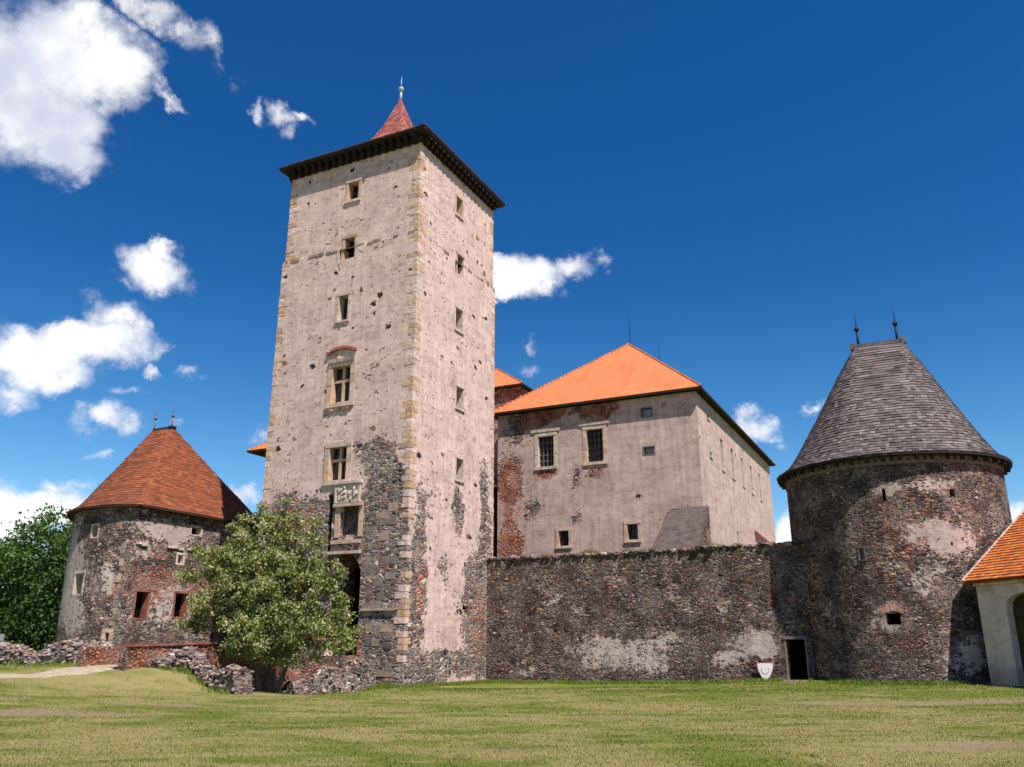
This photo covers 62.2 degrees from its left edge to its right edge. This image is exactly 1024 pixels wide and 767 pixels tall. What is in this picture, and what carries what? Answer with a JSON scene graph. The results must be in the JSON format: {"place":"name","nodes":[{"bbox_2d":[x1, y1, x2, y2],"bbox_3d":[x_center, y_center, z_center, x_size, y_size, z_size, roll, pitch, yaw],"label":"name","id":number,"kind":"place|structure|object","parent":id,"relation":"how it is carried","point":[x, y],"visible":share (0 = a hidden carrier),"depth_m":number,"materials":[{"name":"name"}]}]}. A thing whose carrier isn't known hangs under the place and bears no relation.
{"place":"outdoors","nodes":[
{"label":"outdoors","id":0,"kind":"place"},
{"bbox_2d":[0,664,117,677],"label":"path","id":1,"kind":"structure","parent":0,"point":[74,670],"depth_m":28.94,"materials":[{"name":"beige gravel"}]},
{"bbox_2d":[0,664,1023,766],"bbox_3d":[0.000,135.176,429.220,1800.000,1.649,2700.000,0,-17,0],"label":"lawn","id":2,"kind":"structure","parent":0,"point":[105,680],"depth_m":18.54,"materials":[{"name":"plant"}]},
{"bbox_2d":[0,529,36,603],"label":"deciduous tree","id":3,"kind":"object","parent":2,"relation":"on","point":[1,540],"visible":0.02,"depth_m":69.42,"materials":[{"name":"green plant"}]},
{"bbox_2d":[0,543,67,650],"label":"deciduous tree","id":4,"kind":"object","parent":2,"relation":"on","point":[42,624],"visible":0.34,"depth_m":59.54,"materials":[{"name":"green plant"}]},
{"bbox_2d":[0,501,72,651],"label":"deciduous tree","id":5,"kind":"object","parent":2,"relation":"on","point":[14,555],"visible":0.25,"depth_m":62.49,"materials":[{"name":"green plant"}]},
{"bbox_2d":[0,638,113,664],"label":"ruined wall","id":6,"kind":"structure","parent":2,"relation":"on","point":[66,650],"depth_m":33.23,"materials":[{"name":"stone"}]},
{"bbox_2d":[54,403,259,645],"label":"horseshoe tower","id":7,"kind":"structure","parent":2,"relation":"on","point":[149,508],"depth_m":47.84,"materials":[{"name":"stone"}]},
{"bbox_2d":[71,570,85,595],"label":"window","id":8,"kind":"structure","parent":7,"relation":"in","point":[79,576],"depth_m":47.03,"materials":[{"name":"beige stone"}]},
{"bbox_2d":[89,523,99,538],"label":"window","id":9,"kind":"structure","parent":7,"relation":"in","point":[95,528],"depth_m":47.30,"materials":[{"name":"beige stone"}]},
{"bbox_2d":[101,629,112,643],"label":"window","id":10,"kind":"structure","parent":7,"relation":"in","point":[106,633],"depth_m":44.95,"materials":[{"name":"stone"}]},
{"bbox_2d":[131,589,150,619],"bbox_3d":[-20.385,12.063,46.267,0.532,1.588,1.040,-8,-19,25],"label":"window","id":11,"kind":"structure","parent":7,"relation":"in","point":[141,597],"depth_m":46.50,"materials":[{"name":"red brick"}]},
{"bbox_2d":[171,591,188,618],"bbox_3d":[-19.180,12.693,48.638,0.532,1.504,1.076,-8,-19,25],"label":"window","id":12,"kind":"structure","parent":7,"relation":"in","point":[179,609],"depth_m":48.88,"materials":[{"name":"red brick"}]},
{"bbox_2d":[175,552,185,565],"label":"window","id":13,"kind":"structure","parent":7,"relation":"in","point":[180,557],"depth_m":49.12,"materials":[{"name":"beige stone"}]},
{"bbox_2d":[190,525,202,536],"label":"window","id":14,"kind":"structure","parent":7,"relation":"in","point":[195,530],"depth_m":50.63,"materials":[{"name":"beige stone"}]},
{"bbox_2d":[1,658,385,694],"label":"ruin weeds","id":15,"kind":"object","parent":2,"relation":"on","point":[182,671],"visible":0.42,"depth_m":30.03,"materials":[{"name":"green plant"}]},
{"bbox_2d":[151,646,254,694],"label":"ruined wall","id":16,"kind":"structure","parent":2,"relation":"on","point":[235,679],"depth_m":29.82,"materials":[{"name":"stone"}]},
{"bbox_2d":[77,638,356,692],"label":"bridge","id":17,"kind":"structure","parent":2,"relation":"on","point":[124,657],"depth_m":32.52,"materials":[{"name":"red brick"}]},
{"bbox_2d":[247,442,266,456],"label":"wing","id":18,"kind":"structure","parent":2,"relation":"on","point":[259,450],"depth_m":69.58,"materials":[{"name":"orange tile"}]},
{"bbox_2d":[166,495,368,693],"bbox_3d":[-9.804,8.542,33.624,7.804,8.260,4.536,-8,-19,24],"label":"fruit tree","id":19,"kind":"object","parent":2,"relation":"on","point":[258,639],"visible":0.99,"depth_m":33.13,"materials":[{"name":"green plant"}]},
{"bbox_2d":[286,657,375,694],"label":"ruined wall","id":20,"kind":"structure","parent":2,"relation":"on","point":[357,674],"depth_m":38.01,"materials":[{"name":"stone"}]},
{"bbox_2d":[258,78,505,685],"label":"square tower","id":21,"kind":"structure","parent":2,"relation":"on","point":[379,457],"depth_m":46.32,"materials":[{"name":"stone"}]},
{"bbox_2d":[322,440,352,485],"bbox_3d":[-9.057,4.208,44.583,1.724,2.314,0.527,-8,-19,25],"label":"window","id":22,"kind":"structure","parent":21,"relation":"in","point":[338,454],"depth_m":44.67,"materials":[{"name":"stone"}]},
{"bbox_2d":[325,358,356,408],"bbox_3d":[-9.152,0.052,45.926,1.854,2.620,0.527,-8,-19,25],"label":"window","id":23,"kind":"structure","parent":21,"relation":"in","point":[341,376],"depth_m":46.00,"materials":[{"name":"stone"}]},
{"bbox_2d":[334,291,350,323],"bbox_3d":[-9.284,-4.162,47.393,0.984,1.800,0.637,-8,-19,25],"label":"window","id":24,"kind":"structure","parent":21,"relation":"in","point":[343,300],"depth_m":47.43,"materials":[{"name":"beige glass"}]},
{"bbox_2d":[340,233,357,262],"bbox_3d":[-9.162,-7.662,48.508,1.104,1.674,0.587,-8,-19,25],"label":"window","id":25,"kind":"structure","parent":21,"relation":"in","point":[351,240],"depth_m":48.58,"materials":[{"name":"stone"}]},
{"bbox_2d":[344,176,361,203],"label":"window","id":26,"kind":"structure","parent":21,"relation":"in","point":[353,187],"depth_m":49.64,"materials":[{"name":"stone"}]},
{"bbox_2d":[454,304,463,334],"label":"window","id":27,"kind":"structure","parent":21,"relation":"in","point":[459,312],"depth_m":49.52,"materials":[{"name":"beige stone"}]},
{"bbox_2d":[455,193,463,220],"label":"window","id":28,"kind":"structure","parent":21,"relation":"in","point":[459,201],"depth_m":51.61,"materials":[{"name":"stone"}]},
{"bbox_2d":[455,251,464,277],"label":"window","id":29,"kind":"structure","parent":21,"relation":"in","point":[460,258],"depth_m":50.44,"materials":[{"name":"stone"}]},
{"bbox_2d":[455,383,464,412],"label":"window","id":30,"kind":"structure","parent":21,"relation":"in","point":[459,390],"depth_m":48.36,"materials":[{"name":"beige stone"}]},
{"bbox_2d":[455,455,464,483],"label":"window","id":31,"kind":"structure","parent":21,"relation":"in","point":[459,461],"depth_m":47.21,"materials":[{"name":"beige stone"}]},
{"bbox_2d":[493,439,497,556],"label":"link building","id":32,"kind":"structure","parent":2,"relation":"on","point":[495,489],"depth_m":59.73,"materials":[{"name":"paint"}]},
{"bbox_2d":[494,368,532,439],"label":"stair tower","id":33,"kind":"structure","parent":2,"relation":"on","point":[508,388],"depth_m":81.37,"materials":[{"name":"orange tile"}]},
{"bbox_2d":[494,319,775,557],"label":"palace","id":34,"kind":"structure","parent":2,"relation":"on","point":[628,446],"depth_m":57.29,"materials":[{"name":"beige paint"}]},
{"bbox_2d":[534,431,556,470],"bbox_3d":[2.411,4.706,58.829,1.694,2.612,0.487,-8,-19,25],"label":"window","id":35,"kind":"structure","parent":34,"relation":"in","point":[545,444],"depth_m":58.92,"materials":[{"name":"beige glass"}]},
{"bbox_2d":[555,527,571,548],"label":"window","id":36,"kind":"structure","parent":34,"relation":"in","point":[563,535],"depth_m":56.58,"materials":[{"name":"stone"}]},
{"bbox_2d":[582,424,607,465],"bbox_3d":[5.651,4.185,57.324,1.714,2.712,0.487,-8,-19,25],"label":"window","id":37,"kind":"structure","parent":34,"relation":"in","point":[595,436],"depth_m":57.41,"materials":[{"name":"stone"}]},
{"bbox_2d":[624,520,641,542],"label":"window","id":38,"kind":"structure","parent":34,"relation":"in","point":[632,529],"depth_m":54.60,"materials":[{"name":"stone"}]},
{"bbox_2d":[640,406,652,417],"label":"window","id":39,"kind":"structure","parent":34,"relation":"in","point":[645,412],"depth_m":56.34,"materials":[{"name":"grey wood"}]},
{"bbox_2d":[642,445,654,455],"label":"window","id":40,"kind":"structure","parent":34,"relation":"in","point":[647,450],"depth_m":55.56,"materials":[{"name":"grey wood"}]},
{"bbox_2d":[719,436,725,472],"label":"window","id":41,"kind":"structure","parent":34,"relation":"in","point":[721,440],"depth_m":60.16,"materials":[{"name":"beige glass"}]},
{"bbox_2d":[730,446,735,480],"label":"window","id":42,"kind":"structure","parent":34,"relation":"in","point":[731,449],"depth_m":63.01,"materials":[{"name":"beige stone"}]},
{"bbox_2d":[740,455,745,487],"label":"window","id":43,"kind":"structure","parent":34,"relation":"in","point":[741,458],"depth_m":66.02,"materials":[{"name":"beige stone"}]},
{"bbox_2d":[749,464,754,494],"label":"window","id":44,"kind":"structure","parent":34,"relation":"in","point":[751,477],"depth_m":69.05,"materials":[{"name":"beige stone"}]},
{"bbox_2d":[758,472,762,501],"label":"window","id":45,"kind":"structure","parent":34,"relation":"in","point":[759,479],"depth_m":72.10,"materials":[{"name":"beige stone"}]},
{"bbox_2d":[486,541,816,681],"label":"curtain wall","id":46,"kind":"structure","parent":2,"relation":"on","point":[713,612],"depth_m":43.40,"materials":[{"name":"grey stone"}]},
{"bbox_2d":[487,539,801,558],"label":"wall top weeds","id":47,"kind":"object","parent":46,"relation":"on","point":[590,551],"depth_m":45.78,"materials":[{"name":"green plant"}]},
{"bbox_2d":[782,636,809,679],"bbox_3d":[13.578,13.220,40.159,1.126,2.433,0.958,-8,-19,25],"label":"doorway","id":48,"kind":"structure","parent":46,"relation":"in","point":[799,657],"depth_m":40.51,"materials":[{"name":"grey stone"}]},
{"bbox_2d":[756,662,773,679],"bbox_3d":[11.977,13.630,40.084,0.800,0.853,0.209,-8,-19,25],"label":"shield sign","id":49,"kind":"object","parent":2,"relation":"on","point":[765,669],"visible":0.95,"depth_m":40.11,"materials":[{"name":"white metal"}]},
{"bbox_2d":[776,305,1012,683],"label":"round tower","id":50,"kind":"structure","parent":2,"relation":"on","point":[891,480],"depth_m":38.14,"materials":[{"name":"grey stone"}]},
{"bbox_2d":[811,642,815,679],"bbox_3d":[14.039,13.067,39.473,0.143,2.124,0.210,-8,-19,25],"label":"drainpipe","id":51,"kind":"object","parent":50,"relation":"attached to","point":[812,656],"visible":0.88,"depth_m":39.44,"materials":[{"name":"black metal"}]},
{"bbox_2d":[857,546,866,560],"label":"window","id":52,"kind":"structure","parent":50,"relation":"in","point":[861,550],"depth_m":38.18,"materials":[{"name":"grey stone"}]},
{"bbox_2d":[961,510,1023,686],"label":"barn","id":53,"kind":"structure","parent":2,"relation":"on","point":[994,575],"depth_m":34.45,"materials":[{"name":"paint"}]},
{"bbox_2d":[1013,594,1023,671],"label":"door","id":54,"kind":"structure","parent":53,"relation":"in","point":[1018,603],"depth_m":33.80,"materials":[{"name":"black metal"}]},
{"bbox_2d":[0,0,1023,587],"label":"sky","id":55,"kind":"structure","parent":0,"point":[735,182],"materials":[{"name":"blue"}]},
{"bbox_2d":[358,676,978,690],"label":"verge grass","id":56,"kind":"structure","parent":0,"point":[846,681],"depth_m":40.13,"materials":[{"name":"green plant"}]}
]}

